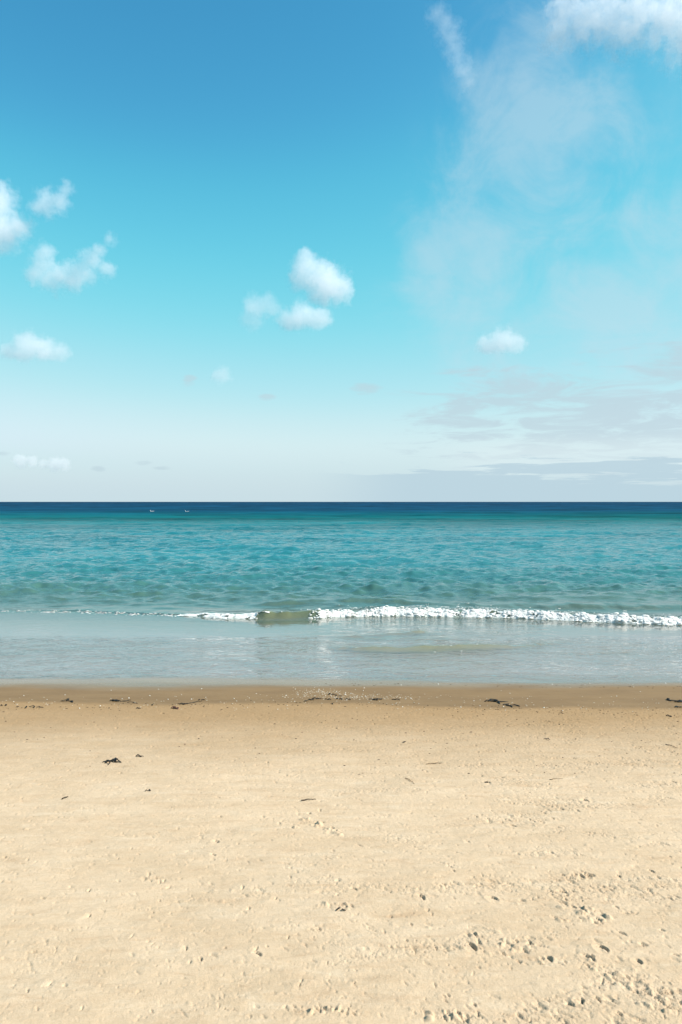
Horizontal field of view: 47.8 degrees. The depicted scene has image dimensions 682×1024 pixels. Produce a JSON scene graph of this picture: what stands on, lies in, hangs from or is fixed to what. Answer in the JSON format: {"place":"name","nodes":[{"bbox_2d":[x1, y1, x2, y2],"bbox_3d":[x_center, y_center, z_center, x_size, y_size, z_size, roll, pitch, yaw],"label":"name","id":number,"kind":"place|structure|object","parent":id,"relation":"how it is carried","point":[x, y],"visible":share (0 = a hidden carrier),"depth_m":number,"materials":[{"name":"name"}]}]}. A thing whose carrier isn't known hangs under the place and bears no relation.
{"place":"outdoors","nodes":[
{"label":"outdoors","id":0,"kind":"place"},
{"bbox_2d":[0,612,681,1023],"bbox_3d":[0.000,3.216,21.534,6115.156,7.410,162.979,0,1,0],"label":"beach","id":1,"kind":"structure","parent":0,"point":[484,870],"depth_m":3.97,"materials":[{"name":"beige sand"}]},
{"bbox_2d":[103,757,120,764],"bbox_3d":[-1.610,1.746,5.416,0.120,0.023,0.134,-1,1,-41],"label":"seaweed","id":2,"kind":"object","parent":1,"relation":"on","point":[114,759],"visible":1,"depth_m":5.40,"materials":[{"name":"black plant"}]},
{"bbox_2d":[5,687,681,709],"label":"shell grit","id":3,"kind":"object","parent":1,"relation":"on","point":[351,697],"visible":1,"depth_m":7.74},
{"bbox_2d":[14,683,681,774],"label":"dark crumbs","id":4,"kind":"object","parent":1,"relation":"on","point":[386,713],"visible":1,"depth_m":7.18,"materials":[{"name":"brown"}]},
{"bbox_2d":[485,699,506,703],"bbox_3d":[1.521,1.852,7.542,0.157,0.020,0.186,-1,1,-45],"label":"seaweed","id":5,"kind":"object","parent":1,"relation":"on","point":[493,700],"visible":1,"depth_m":7.54,"materials":[{"name":"black plant"}]},
{"bbox_2d":[0,502,681,681],"bbox_3d":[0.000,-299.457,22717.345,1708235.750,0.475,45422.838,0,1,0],"label":"sea","id":6,"kind":"structure","parent":0,"point":[283,559],"depth_m":20.35,"materials":[{"name":"liquid"}]},
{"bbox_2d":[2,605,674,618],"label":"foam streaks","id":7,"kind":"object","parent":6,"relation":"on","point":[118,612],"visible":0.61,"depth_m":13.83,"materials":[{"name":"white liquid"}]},
{"bbox_2d":[18,605,681,625],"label":"sea foam","id":8,"kind":"object","parent":6,"relation":"on","point":[389,611],"visible":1,"depth_m":13.28,"materials":[{"name":"white"}]},
{"bbox_2d":[0,0,681,501],"label":"sky","id":9,"kind":"structure","parent":0,"point":[251,250],"materials":[{"name":"blue"}]}
]}

